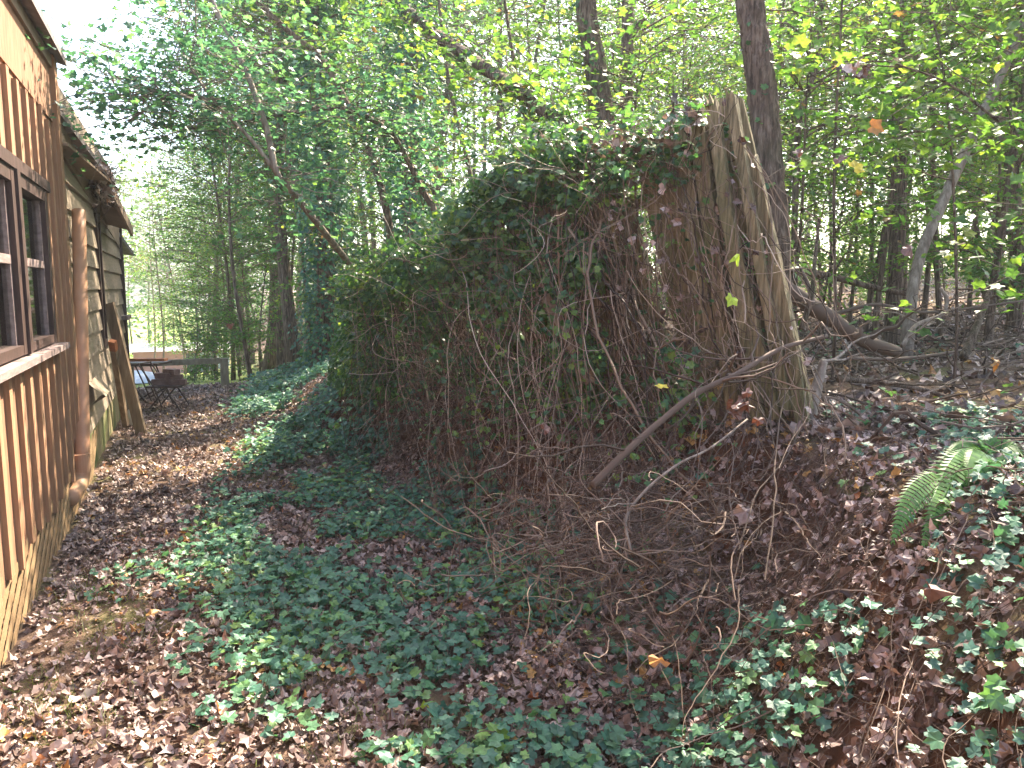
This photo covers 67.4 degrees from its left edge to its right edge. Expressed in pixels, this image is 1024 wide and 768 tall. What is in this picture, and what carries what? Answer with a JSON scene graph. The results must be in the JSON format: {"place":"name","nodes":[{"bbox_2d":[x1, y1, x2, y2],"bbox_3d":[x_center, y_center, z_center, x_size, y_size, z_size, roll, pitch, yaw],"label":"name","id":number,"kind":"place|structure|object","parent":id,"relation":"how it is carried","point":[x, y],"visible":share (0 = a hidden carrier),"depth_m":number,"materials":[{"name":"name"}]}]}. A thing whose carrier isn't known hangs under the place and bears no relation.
{"place":"outdoors","nodes":[
{"label":"outdoors","id":0,"kind":"place"},
{"bbox_2d":[0,269,1023,767],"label":"ground","id":1,"kind":"structure","parent":0,"point":[834,753],"depth_m":3.33,"materials":[{"name":"brown plant"}]},
{"bbox_2d":[0,0,133,667],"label":"wooden shed","id":2,"kind":"structure","parent":1,"relation":"on","point":[62,271],"depth_m":4.69,"materials":[{"name":"brown"}]},
{"bbox_2d":[0,160,27,364],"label":"window","id":3,"kind":"structure","parent":2,"relation":"in","point":[13,334],"depth_m":3.83,"materials":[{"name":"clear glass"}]},
{"bbox_2d":[21,174,56,350],"bbox_3d":[-2.760,-0.685,4.428,0.060,0.940,0.920,-3,8,-23],"label":"window","id":4,"kind":"structure","parent":2,"relation":"in","point":[35,210],"depth_m":4.69,"materials":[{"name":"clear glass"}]},
{"bbox_2d":[93,213,107,347],"bbox_3d":[-4.326,-1.080,8.066,0.047,1.380,0.360,-3,8,-23],"label":"narrow window","id":5,"kind":"structure","parent":2,"relation":"in","point":[100,272],"depth_m":7.98,"materials":[{"name":"glass"}]},
{"bbox_2d":[86,142,138,222],"bbox_3d":[-4.030,-1.993,7.555,0.603,0.780,1.726,-3,8,-23],"label":"leaf debris","id":6,"kind":"object","parent":2,"relation":"on","point":[102,190],"visible":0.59,"depth_m":7.50,"materials":[{"name":"plant"}]},
{"bbox_2d":[108,339,128,427],"bbox_3d":[-4.358,0.021,8.527,0.081,1.076,0.658,-3,8,-19],"label":"leaning post","id":7,"kind":"object","parent":1,"relation":"on","point":[113,347],"visible":0.89,"depth_m":8.49,"materials":[{"name":"wood"}]},
{"bbox_2d":[106,302,147,435],"bbox_3d":[-4.207,-0.151,8.359,0.475,1.474,0.060,3,8,20],"label":"leaning plank","id":8,"kind":"object","parent":1,"relation":"on","point":[128,382],"visible":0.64,"depth_m":8.34,"materials":[{"name":"wood"}]},
{"bbox_2d":[112,160,211,372],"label":"young tree","id":9,"kind":"object","parent":1,"relation":"on","point":[143,252],"visible":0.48,"depth_m":40.94,"materials":[{"name":"green plant"}]},
{"bbox_2d":[116,168,209,372],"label":"young tree","id":10,"kind":"object","parent":1,"relation":"on","point":[154,321],"visible":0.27,"depth_m":51.15,"materials":[{"name":"green plant"}]},
{"bbox_2d":[117,172,211,373],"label":"young tree","id":11,"kind":"object","parent":1,"relation":"on","point":[150,306],"visible":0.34,"depth_m":45.21,"materials":[{"name":"green plant"}]},
{"bbox_2d":[122,195,211,343],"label":"young tree","id":12,"kind":"object","parent":1,"relation":"on","point":[158,262],"visible":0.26,"depth_m":58.33,"materials":[{"name":"green plant"}]},
{"bbox_2d":[129,342,229,373],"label":"distant house","id":13,"kind":"structure","parent":1,"relation":"on","point":[141,350],"depth_m":58.02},
{"bbox_2d":[131,358,228,387],"bbox_3d":[-5.622,-0.029,11.846,2.360,0.685,0.160,-3,8,-23],"label":"rail fence","id":14,"kind":"object","parent":1,"relation":"on","point":[224,368],"visible":0.36,"depth_m":12.09,"materials":[{"name":"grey wood"}]},
{"bbox_2d":[68,4,295,379],"bbox_3d":[-6.253,-3.518,15.865,4.911,7.461,5.033,-3,12,-20],"label":"young tree","id":15,"kind":"object","parent":1,"relation":"on","point":[229,307],"visible":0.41,"depth_m":15.81,"materials":[{"name":"green plant"}]},
{"bbox_2d":[134,218,236,377],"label":"young tree","id":16,"kind":"object","parent":1,"relation":"on","point":[169,318],"visible":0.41,"depth_m":23.40,"materials":[{"name":"green plant"}]},
{"bbox_2d":[155,298,237,382],"bbox_3d":[-6.427,-0.829,15.655,1.875,1.818,1.648,10,7,41],"label":"shrub","id":17,"kind":"object","parent":1,"relation":"on","point":[193,373],"visible":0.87,"depth_m":15.56,"materials":[{"name":"green plant"}]},
{"bbox_2d":[127,147,266,357],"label":"young tree","id":18,"kind":"object","parent":1,"relation":"on","point":[175,256],"visible":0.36,"depth_m":19.36,"materials":[{"name":"green plant"}]},
{"bbox_2d":[109,113,288,374],"bbox_3d":[-11.696,-5.109,29.396,6.877,10.195,6.710,-6,10,-32],"label":"young tree","id":19,"kind":"object","parent":1,"relation":"on","point":[150,238],"visible":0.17,"depth_m":28.68,"materials":[{"name":"green plant"}]},
{"bbox_2d":[92,2,308,380],"bbox_3d":[-5.001,-3.162,13.792,4.459,6.610,4.351,-3,8,-13],"label":"young tree","id":20,"kind":"object","parent":1,"relation":"on","point":[244,336],"visible":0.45,"depth_m":13.66,"materials":[{"name":"green plant"}]},
{"bbox_2d":[166,247,246,379],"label":"sapling","id":21,"kind":"object","parent":1,"relation":"on","point":[192,278],"visible":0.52,"depth_m":18.53,"materials":[{"name":"green plant"}]},
{"bbox_2d":[148,278,271,381],"bbox_3d":[-6.415,-1.078,16.521,2.410,2.337,2.119,-5,8,-10],"label":"shrub","id":22,"kind":"object","parent":1,"relation":"on","point":[215,376],"visible":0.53,"depth_m":16.36,"materials":[{"name":"green plant"}]},
{"bbox_2d":[160,206,259,380],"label":"sapling","id":23,"kind":"object","parent":1,"relation":"on","point":[201,261],"visible":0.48,"depth_m":17.23,"materials":[{"name":"green plant"}]},
{"bbox_2d":[128,80,293,357],"bbox_3d":[-8.876,-4.708,24.686,5.549,9.171,5.818,0,7,3],"label":"young tree","id":24,"kind":"object","parent":1,"relation":"on","point":[195,216],"visible":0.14,"depth_m":23.80,"materials":[{"name":"green plant"}]},
{"bbox_2d":[133,116,296,375],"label":"young tree","id":25,"kind":"object","parent":1,"relation":"on","point":[234,223],"visible":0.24,"depth_m":18.23,"materials":[{"name":"green plant"}]},
{"bbox_2d":[0,544,437,767],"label":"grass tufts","id":26,"kind":"object","parent":1,"relation":"on","point":[87,585],"visible":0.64,"depth_m":3.09,"materials":[{"name":"plant"}]},
{"bbox_2d":[25,0,436,270],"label":"leaning sapling","id":27,"kind":"object","parent":1,"relation":"on","point":[154,90],"visible":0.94,"depth_m":5.93,"materials":[{"name":"green plant"}]},
{"bbox_2d":[201,311,274,380],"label":"shrub","id":28,"kind":"object","parent":1,"relation":"on","point":[239,365],"visible":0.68,"depth_m":15.08,"materials":[{"name":"green plant"}]},
{"bbox_2d":[186,220,299,363],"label":"sapling","id":29,"kind":"object","parent":1,"relation":"on","point":[243,281],"visible":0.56,"depth_m":15.45,"materials":[{"name":"green plant"}]},
{"bbox_2d":[189,169,309,371],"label":"sapling","id":30,"kind":"object","parent":1,"relation":"on","point":[272,296],"visible":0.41,"depth_m":15.74,"materials":[{"name":"green plant"}]},
{"bbox_2d":[135,0,372,369],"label":"forest tree","id":31,"kind":"object","parent":1,"relation":"on","point":[279,354],"visible":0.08,"depth_m":16.78,"materials":[{"name":"green plant"}]},
{"bbox_2d":[127,0,397,367],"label":"forest tree","id":32,"kind":"object","parent":1,"relation":"on","point":[284,272],"visible":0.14,"depth_m":14.32,"materials":[{"name":"green plant"}]},
{"bbox_2d":[147,1,385,367],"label":"young tree","id":33,"kind":"object","parent":1,"relation":"on","point":[292,266],"visible":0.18,"depth_m":14.71,"materials":[{"name":"green plant"}]},
{"bbox_2d":[156,0,376,370],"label":"forest tree","id":34,"kind":"object","parent":1,"relation":"on","point":[266,365],"visible":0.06,"depth_m":18.36,"materials":[{"name":"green plant"}]},
{"bbox_2d":[103,0,443,359],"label":"young tree","id":35,"kind":"object","parent":1,"relation":"on","point":[282,226],"visible":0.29,"depth_m":11.98,"materials":[{"name":"green plant"}]},
{"bbox_2d":[62,8,501,234],"bbox_3d":[-1.949,-1.582,6.682,4.209,3.416,2.516,-3,8,-23],"label":"leaning sapling","id":36,"kind":"object","parent":1,"relation":"on","point":[397,148],"visible":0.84,"depth_m":6.75,"materials":[{"name":"green plant"}]},
{"bbox_2d":[194,0,432,247],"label":"leaning sapling","id":37,"kind":"object","parent":1,"relation":"on","point":[275,17],"visible":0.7,"depth_m":7.97,"materials":[{"name":"green plant"}]},
{"bbox_2d":[193,0,445,334],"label":"young tree","id":38,"kind":"object","parent":1,"relation":"on","point":[275,142],"visible":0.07,"depth_m":13.24,"materials":[{"name":"green plant"}]},
{"bbox_2d":[246,0,392,340],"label":"ivy covered tree","id":39,"kind":"object","parent":1,"relation":"on","point":[355,233],"visible":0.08,"depth_m":14.48,"materials":[{"name":"green plant"}]},
{"bbox_2d":[237,0,423,372],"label":"ivy covered tree","id":40,"kind":"object","parent":1,"relation":"on","point":[322,328],"visible":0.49,"depth_m":12.00,"materials":[{"name":"green plant"}]},
{"bbox_2d":[294,0,490,261],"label":"ivy covered tree","id":41,"kind":"object","parent":1,"relation":"on","point":[411,106],"visible":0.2,"depth_m":10.98,"materials":[{"name":"green plant"}]},
{"bbox_2d":[333,188,460,324],"bbox_3d":[-1.953,-1.821,13.351,3.116,3.021,2.739,1,11,-5],"label":"shrub","id":42,"kind":"object","parent":1,"relation":"on","point":[374,224],"visible":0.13,"depth_m":12.90,"materials":[{"name":"green plant"}]},
{"bbox_2d":[294,0,518,256],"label":"forest tree","id":43,"kind":"object","parent":1,"relation":"on","point":[417,114],"visible":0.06,"depth_m":18.95,"materials":[{"name":"green plant"}]},
{"bbox_2d":[322,5,523,208],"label":"forest tree","id":44,"kind":"object","parent":1,"relation":"on","point":[435,125],"visible":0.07,"depth_m":21.26,"materials":[{"name":"green plant"}]},
{"bbox_2d":[338,0,546,334],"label":"maple sapling","id":45,"kind":"object","parent":1,"relation":"on","point":[448,70],"visible":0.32,"depth_m":8.66,"materials":[{"name":"green plant"}]},
{"bbox_2d":[339,0,552,235],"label":"forest tree","id":46,"kind":"object","parent":1,"relation":"on","point":[423,100],"visible":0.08,"depth_m":20.01,"materials":[{"name":"green plant"}]},
{"bbox_2d":[351,0,603,237],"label":"forest tree","id":47,"kind":"object","parent":1,"relation":"on","point":[448,106],"visible":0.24,"depth_m":17.89,"materials":[{"name":"green plant"}]},
{"bbox_2d":[329,0,679,265],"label":"leaning tree","id":48,"kind":"object","parent":1,"relation":"on","point":[512,86],"visible":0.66,"depth_m":5.83,"materials":[{"name":"green plant"}]},
{"bbox_2d":[403,0,621,340],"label":"maple sapling","id":49,"kind":"object","parent":1,"relation":"on","point":[507,28],"visible":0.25,"depth_m":7.49,"materials":[{"name":"green plant"}]},
{"bbox_2d":[432,0,618,332],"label":"forest tree","id":50,"kind":"object","parent":1,"relation":"on","point":[499,101],"visible":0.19,"depth_m":20.75,"materials":[{"name":"green plant"}]},
{"bbox_2d":[84,325,1023,767],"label":"ivy ground cover","id":51,"kind":"object","parent":1,"relation":"on","point":[492,747],"visible":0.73,"depth_m":3.33,"materials":[{"name":"green plant"}]},
{"bbox_2d":[87,329,1023,767],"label":"ivy petioles","id":52,"kind":"object","parent":1,"relation":"on","point":[471,587],"visible":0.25,"depth_m":3.59,"materials":[{"name":"plant"}]},
{"bbox_2d":[102,0,1023,356],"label":"distant woodland","id":53,"kind":"object","parent":1,"relation":"on","point":[130,312],"visible":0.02,"depth_m":63.11,"materials":[{"name":"green plant"}]},
{"bbox_2d":[370,0,797,223],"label":"tree","id":54,"kind":"object","parent":1,"relation":"on","point":[586,16],"visible":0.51,"depth_m":6.92,"materials":[{"name":"green plant"}]},
{"bbox_2d":[363,91,813,422],"bbox_3d":[-0.076,-0.609,5.767,0.516,2.212,5.309,-5,8,-32],"label":"board fence","id":55,"kind":"object","parent":1,"relation":"on","point":[737,121],"visible":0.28,"depth_m":3.95,"materials":[{"name":"brown wood"}]},
{"bbox_2d":[322,64,709,296],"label":"ivy shoots","id":56,"kind":"object","parent":55,"relation":"on","point":[565,174],"visible":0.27,"depth_m":4.40,"materials":[{"name":"plant"}]},
{"bbox_2d":[319,54,768,504],"bbox_3d":[-0.618,-0.877,6.719,1.825,2.502,7.361,-3,8,-23],"label":"fence ivy","id":57,"kind":"object","parent":55,"relation":"attached to","point":[401,275],"visible":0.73,"depth_m":5.00,"materials":[{"name":"green plant"}]},
{"bbox_2d":[286,14,899,604],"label":"vine stems","id":58,"kind":"object","parent":55,"relation":"hanging from","point":[616,304],"visible":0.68,"depth_m":4.42,"materials":[{"name":"plant"}]},
{"bbox_2d":[353,93,820,442],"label":"caught leaves","id":59,"kind":"object","parent":58,"relation":"on","point":[635,150],"visible":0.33,"depth_m":4.15,"materials":[{"name":"brown plant"}]},
{"bbox_2d":[179,321,1023,767],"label":"bank twigs","id":60,"kind":"object","parent":1,"relation":"on","point":[627,553],"visible":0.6,"depth_m":3.08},
{"bbox_2d":[588,418,747,550],"bbox_3d":[0.582,0.400,2.948,0.540,0.448,0.824,3,8,22],"label":"broken branch","id":61,"kind":"object","parent":60,"relation":"on","point":[635,501],"visible":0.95,"depth_m":2.98,"materials":[{"name":"brown plant"}]},
{"bbox_2d":[516,0,737,295],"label":"sapling","id":62,"kind":"object","parent":1,"relation":"on","point":[650,57],"visible":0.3,"depth_m":7.25,"materials":[{"name":"green plant"}]},
{"bbox_2d":[531,0,774,307],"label":"young tree","id":63,"kind":"object","parent":1,"relation":"on","point":[702,68],"visible":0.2,"depth_m":11.46,"materials":[{"name":"green plant"}]},
{"bbox_2d":[506,0,825,188],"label":"tree","id":64,"kind":"object","parent":1,"relation":"on","point":[626,38],"visible":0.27,"depth_m":8.25,"materials":[{"name":"green plant"}]},
{"bbox_2d":[539,0,798,301],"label":"young tree","id":65,"kind":"object","parent":1,"relation":"on","point":[682,84],"visible":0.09,"depth_m":13.61,"materials":[{"name":"green plant"}]},
{"bbox_2d":[558,0,815,295],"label":"young tree","id":66,"kind":"object","parent":1,"relation":"on","point":[680,57],"visible":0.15,"depth_m":11.94,"materials":[{"name":"green plant"}]},
{"bbox_2d":[605,1,797,317],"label":"sapling","id":67,"kind":"object","parent":1,"relation":"on","point":[669,85],"visible":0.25,"depth_m":9.15,"materials":[{"name":"green plant"}]},
{"bbox_2d":[474,301,1023,525],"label":"fallen twigs","id":68,"kind":"object","parent":1,"relation":"on","point":[1002,347],"depth_m":3.77,"materials":[{"name":"wood"}]},
{"bbox_2d":[536,0,965,339],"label":"tree","id":69,"kind":"object","parent":1,"relation":"on","point":[762,100],"visible":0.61,"depth_m":4.83,"materials":[{"name":"brown plant"}]},
{"bbox_2d":[652,9,860,276],"bbox_3d":[2.727,-2.057,8.539,2.092,3.801,2.132,4,8,30],"label":"sapling","id":70,"kind":"object","parent":1,"relation":"on","point":[789,116],"visible":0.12,"depth_m":8.12,"materials":[{"name":"green plant"}]},
{"bbox_2d":[643,0,886,261],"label":"young tree","id":71,"kind":"object","parent":1,"relation":"on","point":[815,189],"visible":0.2,"depth_m":9.99,"materials":[{"name":"green plant"}]},
{"bbox_2d":[542,28,1021,287],"bbox_3d":[14.101,-8.679,32.253,32.965,10.639,16.243,3,8,23],"label":"understory","id":72,"kind":"object","parent":1,"relation":"on","point":[920,213],"depth_m":30.70,"materials":[{"name":"green plant"}]},
{"bbox_2d":[651,0,915,289],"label":"young tree","id":73,"kind":"object","parent":1,"relation":"on","point":[792,122],"visible":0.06,"depth_m":10.77,"materials":[{"name":"green plant"}]},
{"bbox_2d":[780,169,840,329],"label":"dead sapling","id":74,"kind":"object","parent":1,"relation":"on","point":[806,313],"visible":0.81,"depth_m":4.49,"materials":[{"name":"wood"}]},
{"bbox_2d":[692,0,962,384],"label":"maple sapling","id":75,"kind":"object","parent":1,"relation":"on","point":[818,44],"visible":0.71,"depth_m":5.19,"materials":[{"name":"green plant"}]},
{"bbox_2d":[717,0,938,307],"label":"young tree","id":76,"kind":"object","parent":1,"relation":"on","point":[831,243],"visible":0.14,"depth_m":12.85,"materials":[{"name":"green plant"}]},
{"bbox_2d":[712,0,944,324],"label":"maple sapling","id":77,"kind":"object","parent":1,"relation":"on","point":[795,187],"visible":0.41,"depth_m":6.90,"materials":[{"name":"green plant"}]},
{"bbox_2d":[802,328,883,426],"bbox_3d":[1.692,-0.043,3.903,0.688,0.466,0.104,-5,9,-33],"label":"dead branch","id":78,"kind":"object","parent":1,"relation":"on","point":[822,367],"visible":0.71,"depth_m":3.78,"materials":[{"name":"wood"}]},
{"bbox_2d":[717,0,988,326],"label":"sapling","id":79,"kind":"object","parent":1,"relation":"on","point":[807,94],"visible":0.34,"depth_m":6.28,"materials":[{"name":"green plant"}]},
{"bbox_2d":[791,246,922,295],"bbox_3d":[2.929,-0.933,6.470,1.241,0.420,0.765,1,7,5],"label":"fallen branch","id":80,"kind":"object","parent":1,"relation":"on","point":[841,278],"visible":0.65,"depth_m":6.57,"materials":[{"name":"wood"}]},
{"bbox_2d":[787,254,930,356],"bbox_3d":[2.060,-0.484,4.771,0.958,0.671,0.387,-1,7,-4],"label":"fallen log","id":81,"kind":"object","parent":1,"relation":"on","point":[873,343],"visible":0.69,"depth_m":4.71,"materials":[{"name":"wood"}]},
{"bbox_2d":[856,273,1023,346],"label":"fallen branch","id":82,"kind":"object","parent":81,"relation":"on","point":[909,334],"visible":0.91,"depth_m":4.70,"materials":[{"name":"wood"}]},
{"bbox_2d":[782,56,937,343],"bbox_3d":[3.886,-1.973,9.012,1.865,3.439,1.841,1,7,8],"label":"sapling","id":83,"kind":"object","parent":1,"relation":"on","point":[824,297],"visible":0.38,"depth_m":8.86,"materials":[{"name":"green plant"}]},
{"bbox_2d":[738,0,990,316],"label":"young tree","id":84,"kind":"object","parent":1,"relation":"on","point":[871,249],"visible":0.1,"depth_m":13.37,"materials":[{"name":"green plant"}]},
{"bbox_2d":[772,0,1010,322],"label":"young tree","id":85,"kind":"object","parent":1,"relation":"on","point":[850,314],"visible":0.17,"depth_m":11.54,"materials":[{"name":"green plant"}]},
{"bbox_2d":[765,0,1023,338],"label":"young tree","id":86,"kind":"object","parent":1,"relation":"on","point":[883,268],"visible":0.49,"depth_m":7.90,"materials":[{"name":"green plant"}]},
{"bbox_2d":[779,0,1015,333],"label":"young tree","id":87,"kind":"object","parent":1,"relation":"on","point":[871,294],"visible":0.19,"depth_m":10.18,"materials":[{"name":"green plant"}]},
{"bbox_2d":[782,0,1016,343],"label":"maple sapling","id":88,"kind":"object","parent":1,"relation":"on","point":[900,234],"visible":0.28,"depth_m":8.43,"materials":[{"name":"green plant"}]},
{"bbox_2d":[779,0,1023,336],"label":"young tree","id":89,"kind":"object","parent":1,"relation":"on","point":[938,299],"visible":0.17,"depth_m":8.96,"materials":[{"name":"green plant"}]},
{"bbox_2d":[786,0,1023,320],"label":"young tree","id":90,"kind":"object","parent":1,"relation":"on","point":[926,287],"visible":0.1,"depth_m":11.10,"materials":[{"name":"green plant"}]},
{"bbox_2d":[787,0,1023,354],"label":"forest tree","id":91,"kind":"object","parent":1,"relation":"on","point":[995,272],"visible":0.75,"depth_m":6.69,"materials":[{"name":"green plant"}]},
{"bbox_2d":[804,1,1023,318],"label":"young tree","id":92,"kind":"object","parent":1,"relation":"on","point":[976,228],"visible":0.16,"depth_m":9.77,"materials":[{"name":"green plant"}]},
{"bbox_2d":[817,0,1023,359],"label":"maple sapling","id":93,"kind":"object","parent":1,"relation":"on","point":[923,246],"visible":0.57,"depth_m":6.36,"materials":[{"name":"green plant"}]},
{"bbox_2d":[836,338,1015,403],"bbox_3d":[2.282,-0.070,4.115,0.627,0.350,1.195,7,10,43],"label":"fallen branch","id":94,"kind":"object","parent":1,"relation":"on","point":[916,387],"visible":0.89,"depth_m":3.96,"materials":[{"name":"wood"}]},
{"bbox_2d":[837,285,1023,317],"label":"fallen branch","id":95,"kind":"object","parent":1,"relation":"on","point":[847,310],"visible":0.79,"depth_m":6.07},
{"bbox_2d":[841,0,1023,389],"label":"maple sapling","id":96,"kind":"object","parent":1,"relation":"on","point":[966,15],"visible":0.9,"depth_m":4.68,"materials":[{"name":"green plant"}]},
{"bbox_2d":[771,35,1023,184],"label":"branch","id":97,"kind":"object","parent":96,"relation":"attached to","point":[983,123],"visible":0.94,"depth_m":4.51,"materials":[{"name":"green plant"}]},
{"bbox_2d":[854,15,1011,316],"bbox_3d":[7.189,-4.034,11.172,4.381,6.387,4.157,-14,20,-35],"label":"young tree","id":98,"kind":"object","parent":1,"relation":"on","point":[969,302],"visible":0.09,"depth_m":11.37,"materials":[{"name":"green plant"}]},
{"bbox_2d":[850,293,1023,360],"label":"fallen branch","id":99,"kind":"object","parent":1,"relation":"on","point":[856,358],"visible":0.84,"depth_m":4.95,"materials":[{"name":"wood"}]},
{"bbox_2d":[853,0,1023,333],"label":"maple sapling","id":100,"kind":"object","parent":1,"relation":"on","point":[1014,313],"visible":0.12,"depth_m":8.96,"materials":[{"name":"green plant"}]},
{"bbox_2d":[870,0,1023,311],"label":"sapling","id":101,"kind":"object","parent":1,"relation":"on","point":[955,13],"visible":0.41,"depth_m":7.11,"materials":[{"name":"green plant"}]},
{"bbox_2d":[890,436,1023,547],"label":"fern","id":102,"kind":"object","parent":1,"relation":"on","point":[970,456],"visible":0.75,"depth_m":2.60,"materials":[{"name":"plant"}]},
{"bbox_2d":[908,0,1023,313],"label":"sapling","id":103,"kind":"object","parent":1,"relation":"on","point":[1013,195],"visible":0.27,"depth_m":7.80,"materials":[{"name":"green plant"}]},
{"bbox_2d":[958,285,1023,360],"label":"fallen branch","id":104,"kind":"object","parent":1,"relation":"on","point":[965,353],"visible":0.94,"depth_m":5.07,"materials":[{"name":"wood"}]},
{"bbox_2d":[36,0,1006,308],"label":"sky","id":105,"kind":"structure","parent":0,"point":[76,11],"materials":[{"name":"white"}]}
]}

